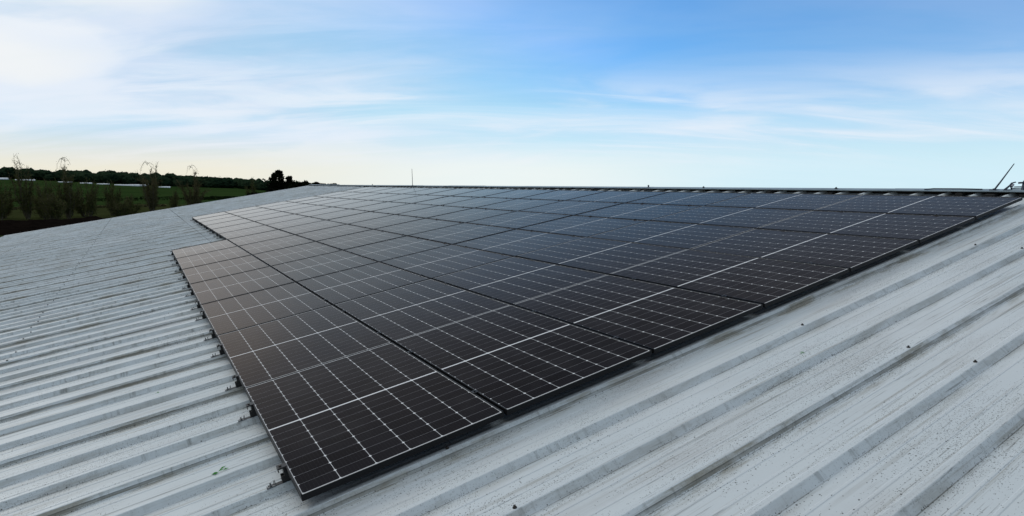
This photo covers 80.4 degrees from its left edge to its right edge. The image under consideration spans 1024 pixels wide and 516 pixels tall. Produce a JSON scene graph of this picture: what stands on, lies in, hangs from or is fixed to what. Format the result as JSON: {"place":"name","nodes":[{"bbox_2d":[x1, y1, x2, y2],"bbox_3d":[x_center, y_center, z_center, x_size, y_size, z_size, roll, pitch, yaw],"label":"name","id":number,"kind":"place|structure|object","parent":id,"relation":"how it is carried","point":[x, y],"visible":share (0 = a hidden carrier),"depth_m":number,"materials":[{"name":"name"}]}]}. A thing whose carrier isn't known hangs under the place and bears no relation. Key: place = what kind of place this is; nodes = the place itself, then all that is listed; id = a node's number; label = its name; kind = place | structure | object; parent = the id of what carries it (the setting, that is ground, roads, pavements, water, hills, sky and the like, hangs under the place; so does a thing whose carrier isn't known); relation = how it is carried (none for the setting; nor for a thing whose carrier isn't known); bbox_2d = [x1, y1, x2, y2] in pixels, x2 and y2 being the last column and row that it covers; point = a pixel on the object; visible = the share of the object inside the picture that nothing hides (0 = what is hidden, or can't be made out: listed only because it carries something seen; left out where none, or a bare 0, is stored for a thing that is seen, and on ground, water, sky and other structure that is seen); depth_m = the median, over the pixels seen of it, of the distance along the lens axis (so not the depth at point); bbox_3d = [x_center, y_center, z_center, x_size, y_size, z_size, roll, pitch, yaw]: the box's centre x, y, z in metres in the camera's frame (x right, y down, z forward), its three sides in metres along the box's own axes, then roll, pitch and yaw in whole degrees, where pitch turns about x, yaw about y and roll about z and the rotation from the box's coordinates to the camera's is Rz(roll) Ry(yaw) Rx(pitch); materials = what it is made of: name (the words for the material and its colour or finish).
{"place":"outdoors","nodes":[
{"label":"outdoors","id":0,"kind":"place"},
{"bbox_2d":[0,179,265,236],"bbox_3d":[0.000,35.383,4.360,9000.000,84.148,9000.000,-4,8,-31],"label":"ground","id":1,"kind":"structure","parent":0,"point":[128,191],"depth_m":319.31,"materials":[{"name":"green plant"}]},
{"bbox_2d":[0,181,12,219],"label":"willow shrub","id":2,"kind":"object","parent":1,"relation":"on","point":[2,211],"visible":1,"depth_m":104.74,"materials":[{"name":"green plant"}]},
{"bbox_2d":[0,183,15,218],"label":"willow shrub","id":3,"kind":"object","parent":1,"relation":"on","point":[10,206],"visible":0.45,"depth_m":115.25,"materials":[{"name":"green plant"}]},
{"bbox_2d":[7,153,36,218],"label":"willow tree","id":4,"kind":"object","parent":1,"relation":"on","point":[24,199],"visible":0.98,"depth_m":112.01,"materials":[{"name":"green plant"}]},
{"bbox_2d":[30,178,56,218],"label":"willow shrub","id":5,"kind":"object","parent":1,"relation":"on","point":[46,195],"visible":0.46,"depth_m":108.21,"materials":[{"name":"green plant"}]},
{"bbox_2d":[0,216,107,234],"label":"soil bank","id":6,"kind":"structure","parent":1,"relation":"on","point":[8,227],"depth_m":91.42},
{"bbox_2d":[38,190,69,219],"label":"willow shrub","id":7,"kind":"object","parent":1,"relation":"on","point":[55,208],"visible":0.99,"depth_m":106.47,"materials":[{"name":"green plant"}]},
{"bbox_2d":[51,157,81,218],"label":"willow tree","id":8,"kind":"object","parent":1,"relation":"on","point":[69,198],"visible":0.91,"depth_m":113.68,"materials":[{"name":"green plant"}]},
{"bbox_2d":[70,181,98,216],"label":"willow shrub","id":9,"kind":"object","parent":1,"relation":"on","point":[80,210],"visible":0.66,"depth_m":120.71,"materials":[{"name":"green plant"}]},
{"bbox_2d":[81,177,100,216],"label":"willow shrub","id":10,"kind":"object","parent":1,"relation":"on","point":[91,205],"visible":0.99,"depth_m":115.09,"materials":[{"name":"green plant"}]},
{"bbox_2d":[101,180,123,215],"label":"willow shrub","id":11,"kind":"object","parent":1,"relation":"on","point":[112,196],"visible":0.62,"depth_m":125.15,"materials":[{"name":"green plant"}]},
{"bbox_2d":[104,199,134,216],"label":"willow shrub","id":12,"kind":"object","parent":1,"relation":"on","point":[119,210],"visible":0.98,"depth_m":118.22,"materials":[{"name":"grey plant"}]},
{"bbox_2d":[12,196,235,201],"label":"field hedge","id":13,"kind":"object","parent":1,"relation":"on","point":[205,198],"visible":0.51,"depth_m":237.18,"materials":[{"name":"green plant"}]},
{"bbox_2d":[120,194,143,214],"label":"willow shrub","id":14,"kind":"object","parent":1,"relation":"on","point":[130,203],"visible":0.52,"depth_m":122.20,"materials":[{"name":"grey plant"}]},
{"bbox_2d":[137,161,162,210],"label":"willow tree","id":15,"kind":"object","parent":1,"relation":"on","point":[150,196],"visible":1,"depth_m":133.72,"materials":[{"name":"green plant"}]},
{"bbox_2d":[0,167,336,190],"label":"woodland","id":16,"kind":"object","parent":1,"relation":"on","point":[168,178],"visible":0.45,"depth_m":563.85,"materials":[{"name":"green plant"}]},
{"bbox_2d":[168,187,180,207],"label":"willow shrub","id":17,"kind":"object","parent":1,"relation":"on","point":[174,202],"visible":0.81,"depth_m":132.95,"materials":[{"name":"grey plant"}]},
{"bbox_2d":[174,165,211,204],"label":"willow tree","id":18,"kind":"object","parent":1,"relation":"on","point":[195,192],"visible":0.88,"depth_m":143.44,"materials":[{"name":"green plant"}]},
{"bbox_2d":[262,170,297,192],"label":"evergreen tree","id":19,"kind":"object","parent":1,"relation":"on","point":[276,179],"visible":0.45,"depth_m":69.16,"materials":[{"name":"green plant"}]},
{"bbox_2d":[0,185,1023,515],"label":"farm building","id":20,"kind":"structure","parent":1,"relation":"on","point":[890,385],"depth_m":3.54,"materials":[{"name":"paint"}]},
{"bbox_2d":[172,239,235,257],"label":"solar panel","id":21,"kind":"object","parent":20,"relation":"on","point":[200,248],"visible":0.81,"depth_m":12.62,"materials":[{"name":"black"}]},
{"bbox_2d":[192,212,229,219],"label":"solar panel","id":22,"kind":"object","parent":20,"relation":"on","point":[209,215],"visible":0.73,"depth_m":22.07,"materials":[{"name":"black"}]},
{"bbox_2d":[176,246,250,268],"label":"solar panel","id":23,"kind":"object","parent":20,"relation":"on","point":[190,261],"visible":0.77,"depth_m":11.12,"materials":[{"name":"black"}]},
{"bbox_2d":[197,214,235,221],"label":"solar panel","id":24,"kind":"object","parent":20,"relation":"on","point":[214,218],"visible":0.78,"depth_m":20.59,"materials":[{"name":"black"}]},
{"bbox_2d":[200,216,243,225],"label":"solar panel","id":25,"kind":"object","parent":20,"relation":"on","point":[221,220],"visible":0.8,"depth_m":19.12,"materials":[{"name":"black"}]},
{"bbox_2d":[182,255,268,284],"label":"solar panel","id":26,"kind":"object","parent":20,"relation":"on","point":[195,274],"visible":0.84,"depth_m":9.65,"materials":[{"name":"black"}]},
{"bbox_2d":[205,218,252,229],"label":"solar panel","id":27,"kind":"object","parent":20,"relation":"on","point":[227,223],"visible":0.77,"depth_m":17.62,"materials":[{"name":"black"}]},
{"bbox_2d":[211,221,263,234],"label":"solar panel","id":28,"kind":"object","parent":20,"relation":"on","point":[236,227],"visible":0.79,"depth_m":16.15,"materials":[{"name":"black"}]},
{"bbox_2d":[190,266,293,303],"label":"solar panel","id":29,"kind":"object","parent":20,"relation":"on","point":[223,287],"visible":0.86,"depth_m":8.15,"materials":[{"name":"black"}]},
{"bbox_2d":[238,402,256,421],"bbox_3d":[-1.640,0.977,4.009,0.348,0.094,0.044,-15,14,-30],"label":"end bracket","id":30,"kind":"object","parent":20,"relation":"attached to","point":[252,412],"visible":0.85,"depth_m":3.96,"materials":[{"name":"metal"}]},
{"bbox_2d":[219,225,276,238],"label":"solar panel","id":31,"kind":"object","parent":20,"relation":"on","point":[246,231],"visible":0.8,"depth_m":14.66,"materials":[{"name":"black"}]},
{"bbox_2d":[230,208,271,215],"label":"solar panel","id":32,"kind":"object","parent":20,"relation":"on","point":[250,211],"visible":0.66,"depth_m":21.17,"materials":[{"name":"black"}]},
{"bbox_2d":[238,210,281,217],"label":"solar panel","id":33,"kind":"object","parent":20,"relation":"on","point":[258,213],"visible":0.63,"depth_m":19.65,"materials":[{"name":"black"}]},
{"bbox_2d":[227,229,293,246],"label":"solar panel","id":34,"kind":"object","parent":20,"relation":"on","point":[254,238],"visible":0.73,"depth_m":13.18,"materials":[{"name":"black"}]},
{"bbox_2d":[200,282,330,336],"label":"solar panel","id":35,"kind":"object","parent":20,"relation":"on","point":[236,313],"visible":0.85,"depth_m":6.64,"materials":[{"name":"black"}]},
{"bbox_2d":[245,212,291,221],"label":"solar panel","id":36,"kind":"object","parent":20,"relation":"on","point":[266,216],"visible":0.72,"depth_m":18.18,"materials":[{"name":"black"}]},
{"bbox_2d":[240,235,313,254],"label":"solar panel","id":37,"kind":"object","parent":20,"relation":"on","point":[271,244],"visible":0.72,"depth_m":11.68,"materials":[{"name":"black"}]},
{"bbox_2d":[266,462,290,488],"bbox_3d":[-1.104,1.083,3.145,0.348,0.094,0.044,-15,14,-30],"label":"end bracket","id":38,"kind":"object","parent":20,"relation":"attached to","point":[284,475],"visible":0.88,"depth_m":3.09,"materials":[{"name":"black metal"}]},
{"bbox_2d":[255,214,307,224],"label":"solar panel","id":39,"kind":"object","parent":20,"relation":"on","point":[279,219],"visible":0.66,"depth_m":16.73,"materials":[{"name":"black"}]},
{"bbox_2d":[264,202,303,208],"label":"solar panel","id":40,"kind":"object","parent":20,"relation":"on","point":[283,205],"visible":0.67,"depth_m":21.72,"materials":[{"name":"black"}]},
{"bbox_2d":[272,204,314,211],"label":"solar panel","id":41,"kind":"object","parent":20,"relation":"on","point":[293,207],"visible":0.7,"depth_m":20.27,"materials":[{"name":"black"}]},
{"bbox_2d":[267,217,323,229],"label":"solar panel","id":42,"kind":"object","parent":20,"relation":"on","point":[290,223],"visible":0.69,"depth_m":15.22,"materials":[{"name":"black"}]},
{"bbox_2d":[253,241,339,266],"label":"solar panel","id":43,"kind":"object","parent":20,"relation":"on","point":[289,254],"visible":0.74,"depth_m":10.21,"materials":[{"name":"black"}]},
{"bbox_2d":[217,305,390,389],"bbox_3d":[-1.876,0.717,5.283,1.108,0.035,1.733,-15,14,-30],"label":"solar panel","id":44,"kind":"object","parent":20,"relation":"on","point":[265,352],"visible":0.85,"depth_m":5.12,"materials":[{"name":"black"}]},
{"bbox_2d":[283,205,329,213],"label":"solar panel","id":45,"kind":"object","parent":20,"relation":"on","point":[305,209],"visible":0.69,"depth_m":18.75,"materials":[{"name":"black"}]},
{"bbox_2d":[279,220,343,234],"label":"solar panel","id":46,"kind":"object","parent":20,"relation":"on","point":[307,227],"visible":0.7,"depth_m":13.74,"materials":[{"name":"black"}]},
{"bbox_2d":[297,197,333,203],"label":"solar panel","id":47,"kind":"object","parent":20,"relation":"on","point":[315,200],"visible":0.75,"depth_m":22.27,"materials":[{"name":"black"}]},
{"bbox_2d":[296,207,345,216],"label":"solar panel","id":48,"kind":"object","parent":20,"relation":"on","point":[320,211],"visible":0.65,"depth_m":17.29,"materials":[{"name":"black"}]},
{"bbox_2d":[271,250,376,282],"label":"solar panel","id":49,"kind":"object","parent":20,"relation":"on","point":[315,266],"visible":0.8,"depth_m":8.71,"materials":[{"name":"black"}]},
{"bbox_2d":[306,198,347,204],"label":"solar panel","id":50,"kind":"object","parent":20,"relation":"on","point":[327,201],"visible":0.71,"depth_m":20.85,"materials":[{"name":"black"}]},
{"bbox_2d":[295,224,370,240],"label":"solar panel","id":51,"kind":"object","parent":20,"relation":"on","point":[330,232],"visible":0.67,"depth_m":12.24,"materials":[{"name":"black"}]},
{"bbox_2d":[309,209,369,219],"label":"solar panel","id":52,"kind":"object","parent":20,"relation":"on","point":[336,214],"visible":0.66,"depth_m":15.78,"materials":[{"name":"black"}]},
{"bbox_2d":[321,199,365,206],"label":"solar panel","id":53,"kind":"object","parent":20,"relation":"on","point":[343,202],"visible":0.69,"depth_m":19.31,"materials":[{"name":"black"}]},
{"bbox_2d":[339,193,380,198],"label":"solar panel","id":54,"kind":"object","parent":20,"relation":"on","point":[357,195],"visible":0.66,"depth_m":21.32,"materials":[{"name":"black"}]},
{"bbox_2d":[334,200,386,208],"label":"solar panel","id":55,"kind":"object","parent":20,"relation":"on","point":[359,204],"visible":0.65,"depth_m":17.79,"materials":[{"name":"black"}]},
{"bbox_2d":[316,229,405,249],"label":"solar panel","id":56,"kind":"object","parent":20,"relation":"on","point":[352,240],"visible":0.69,"depth_m":10.76,"materials":[{"name":"black"}]},
{"bbox_2d":[329,212,393,223],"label":"solar panel","id":57,"kind":"object","parent":20,"relation":"on","point":[357,217],"visible":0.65,"depth_m":14.31,"materials":[{"name":"black"}]},
{"bbox_2d":[296,262,429,305],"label":"solar panel","id":58,"kind":"object","parent":20,"relation":"on","point":[341,286],"visible":0.8,"depth_m":7.20,"materials":[{"name":"black"}]},
{"bbox_2d":[244,342,503,501],"bbox_3d":[-0.964,0.899,3.811,1.108,0.035,1.733,-15,14,-30],"label":"solar panel","id":59,"kind":"object","parent":20,"relation":"on","point":[327,426],"visible":1,"depth_m":3.55,"materials":[{"name":"black"}]},
{"bbox_2d":[353,193,397,199],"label":"solar panel","id":60,"kind":"object","parent":20,"relation":"on","point":[376,196],"visible":0.65,"depth_m":19.88,"materials":[{"name":"black"}]},
{"bbox_2d":[352,202,409,211],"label":"solar panel","id":61,"kind":"object","parent":20,"relation":"on","point":[378,206],"visible":0.7,"depth_m":16.34,"materials":[{"name":"black"}]},
{"bbox_2d":[349,214,423,228],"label":"solar panel","id":62,"kind":"object","parent":20,"relation":"on","point":[384,221],"visible":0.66,"depth_m":12.80,"materials":[{"name":"black"}]},
{"bbox_2d":[367,187,408,192],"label":"solar panel","id":63,"kind":"object","parent":20,"relation":"on","point":[388,190],"visible":0.7,"depth_m":21.91,"materials":[{"name":"black"}]},
{"bbox_2d":[372,194,419,201],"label":"solar panel","id":64,"kind":"object","parent":20,"relation":"on","point":[395,197],"visible":0.69,"depth_m":18.39,"materials":[{"name":"black"}]},
{"bbox_2d":[344,236,449,261],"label":"solar panel","id":65,"kind":"object","parent":20,"relation":"on","point":[390,248],"visible":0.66,"depth_m":9.28,"materials":[{"name":"black"}]},
{"bbox_2d":[371,203,437,213],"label":"solar panel","id":66,"kind":"object","parent":20,"relation":"on","point":[402,208],"visible":0.67,"depth_m":14.87,"materials":[{"name":"black"}]},
{"bbox_2d":[387,188,430,193],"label":"solar panel","id":67,"kind":"object","parent":20,"relation":"on","point":[403,191],"visible":0.74,"depth_m":20.37,"materials":[{"name":"black"}]},
{"bbox_2d":[388,195,446,202],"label":"solar panel","id":68,"kind":"object","parent":20,"relation":"on","point":[420,198],"visible":0.71,"depth_m":16.92,"materials":[{"name":"black"}]},
{"bbox_2d":[375,218,461,235],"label":"solar panel","id":69,"kind":"object","parent":20,"relation":"on","point":[415,226],"visible":0.7,"depth_m":11.34,"materials":[{"name":"black"}]},
{"bbox_2d":[334,279,510,343],"bbox_3d":[-0.927,0.464,5.839,1.108,0.035,1.733,-15,14,-30],"label":"solar panel","id":70,"kind":"object","parent":20,"relation":"on","point":[396,314],"visible":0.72,"depth_m":5.69,"materials":[{"name":"black"}]},
{"bbox_2d":[404,188,456,194],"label":"solar panel","id":71,"kind":"object","parent":20,"relation":"on","point":[427,191],"visible":0.67,"depth_m":18.94,"materials":[{"name":"black"}]},
{"bbox_2d":[396,205,470,217],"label":"solar panel","id":72,"kind":"object","parent":20,"relation":"on","point":[432,211],"visible":0.7,"depth_m":13.36,"materials":[{"name":"black"}]},
{"bbox_2d":[380,244,513,278],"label":"solar panel","id":73,"kind":"object","parent":20,"relation":"on","point":[440,261],"visible":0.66,"depth_m":7.77,"materials":[{"name":"black"}]},
{"bbox_2d":[416,196,477,204],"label":"solar panel","id":74,"kind":"object","parent":20,"relation":"on","point":[445,200],"visible":0.7,"depth_m":15.43,"materials":[{"name":"black"}]},
{"bbox_2d":[426,188,481,195],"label":"solar panel","id":75,"kind":"object","parent":20,"relation":"on","point":[452,192],"visible":0.76,"depth_m":17.46,"materials":[{"name":"black"}]},
{"bbox_2d":[408,223,513,243],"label":"solar panel","id":76,"kind":"object","parent":20,"relation":"on","point":[457,233],"visible":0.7,"depth_m":9.83,"materials":[{"name":"black"}]},
{"bbox_2d":[428,208,513,222],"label":"solar panel","id":77,"kind":"object","parent":20,"relation":"on","point":[467,215],"visible":0.67,"depth_m":11.90,"materials":[{"name":"black"}]},
{"bbox_2d":[441,197,516,207],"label":"solar panel","id":78,"kind":"object","parent":20,"relation":"on","point":[476,202],"visible":0.69,"depth_m":13.93,"materials":[{"name":"black"}]},
{"bbox_2d":[451,189,516,196],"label":"solar panel","id":79,"kind":"object","parent":20,"relation":"on","point":[482,192],"visible":0.79,"depth_m":15.96,"materials":[{"name":"black"}]},
{"bbox_2d":[453,229,583,256],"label":"solar panel","id":80,"kind":"object","parent":20,"relation":"on","point":[515,242],"visible":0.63,"depth_m":8.35,"materials":[{"name":"black"}]},
{"bbox_2d":[466,211,571,228],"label":"solar panel","id":81,"kind":"object","parent":20,"relation":"on","point":[516,219],"visible":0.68,"depth_m":10.39,"materials":[{"name":"black"}]},
{"bbox_2d":[475,199,562,210],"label":"solar panel","id":82,"kind":"object","parent":20,"relation":"on","point":[516,204],"visible":0.68,"depth_m":12.45,"materials":[{"name":"black"}]},
{"bbox_2d":[483,189,555,198],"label":"solar panel","id":83,"kind":"object","parent":20,"relation":"on","point":[519,193],"visible":0.67,"depth_m":14.49,"materials":[{"name":"black"}]},
{"bbox_2d":[432,256,607,304],"bbox_3d":[0.020,0.210,6.396,1.108,0.035,1.733,-15,14,-30],"label":"solar panel","id":84,"kind":"object","parent":20,"relation":"on","point":[512,280],"visible":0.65,"depth_m":6.26,"materials":[{"name":"black"}]},
{"bbox_2d":[394,305,651,415],"bbox_3d":[-0.017,0.644,4.367,1.108,0.035,1.733,-15,14,-30],"label":"solar panel","id":85,"kind":"object","parent":20,"relation":"on","point":[508,360],"visible":0.93,"depth_m":4.13,"materials":[{"name":"black"}]},
{"bbox_2d":[518,190,603,199],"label":"solar panel","id":86,"kind":"object","parent":20,"relation":"on","point":[562,194],"visible":0.67,"depth_m":13.04,"materials":[{"name":"black"}]},
{"bbox_2d":[519,200,621,214],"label":"solar panel","id":87,"kind":"object","parent":20,"relation":"on","point":[568,207],"visible":0.7,"depth_m":10.96,"materials":[{"name":"black"}]},
{"bbox_2d":[517,215,646,236],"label":"solar panel","id":88,"kind":"object","parent":20,"relation":"on","point":[582,226],"visible":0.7,"depth_m":8.90,"materials":[{"name":"black"}]},
{"bbox_2d":[516,237,686,274],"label":"solar panel","id":89,"kind":"object","parent":20,"relation":"on","point":[604,256],"visible":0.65,"depth_m":6.83,"materials":[{"name":"black"}]},
{"bbox_2d":[569,191,666,202],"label":"solar panel","id":90,"kind":"object","parent":20,"relation":"on","point":[617,196],"visible":0.68,"depth_m":11.54,"materials":[{"name":"black"}]},
{"bbox_2d":[513,274,762,353],"bbox_3d":[0.932,0.392,4.926,1.108,0.035,1.733,-15,14,-30],"label":"solar panel","id":91,"kind":"object","parent":20,"relation":"on","point":[655,318],"visible":0.85,"depth_m":4.72,"materials":[{"name":"black"}]},
{"bbox_2d":[576,203,700,220],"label":"solar panel","id":92,"kind":"object","parent":20,"relation":"on","point":[639,211],"visible":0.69,"depth_m":9.47,"materials":[{"name":"black"}]},
{"bbox_2d":[589,220,755,248],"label":"solar panel","id":93,"kind":"object","parent":20,"relation":"on","point":[679,235],"visible":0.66,"depth_m":7.39,"materials":[{"name":"black"}]},
{"bbox_2d":[625,192,749,205],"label":"solar panel","id":94,"kind":"object","parent":20,"relation":"on","point":[690,198],"visible":0.69,"depth_m":10.04,"materials":[{"name":"black"}]},
{"bbox_2d":[610,249,849,307],"bbox_3d":[1.880,0.135,5.481,1.108,0.036,1.733,-15,14,-30],"label":"solar panel","id":95,"kind":"object","parent":20,"relation":"on","point":[766,282],"visible":0.88,"depth_m":5.29,"materials":[{"name":"black"}]},
{"bbox_2d":[651,206,812,227],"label":"solar panel","id":96,"kind":"object","parent":20,"relation":"on","point":[737,216],"visible":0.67,"depth_m":7.96,"materials":[{"name":"black"}]},
{"bbox_2d":[705,193,860,210],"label":"solar panel","id":97,"kind":"object","parent":20,"relation":"on","point":[813,202],"visible":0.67,"depth_m":8.53,"materials":[{"name":"black"}]},
{"bbox_2d":[692,228,918,271],"bbox_3d":[2.828,-0.114,6.039,1.108,0.035,1.733,-15,14,-30],"label":"solar panel","id":98,"kind":"object","parent":20,"relation":"on","point":[853,252],"visible":0.84,"depth_m":5.87,"materials":[{"name":"black"}]},
{"bbox_2d":[757,210,974,242],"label":"solar panel","id":99,"kind":"object","parent":20,"relation":"on","point":[921,228],"visible":0.88,"depth_m":6.44,"materials":[{"name":"black"}]},
{"bbox_2d":[816,195,1022,218],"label":"solar panel","id":100,"kind":"object","parent":20,"relation":"on","point":[976,207],"visible":0.87,"depth_m":7.00,"materials":[{"name":"black"}]},
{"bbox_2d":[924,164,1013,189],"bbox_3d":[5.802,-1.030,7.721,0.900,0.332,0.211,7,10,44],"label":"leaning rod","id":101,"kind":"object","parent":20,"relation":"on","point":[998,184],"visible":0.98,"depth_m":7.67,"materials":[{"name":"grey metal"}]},
{"bbox_2d":[0,0,1023,188],"label":"sky","id":102,"kind":"structure","parent":0,"point":[613,93],"materials":[{"name":"blue"}]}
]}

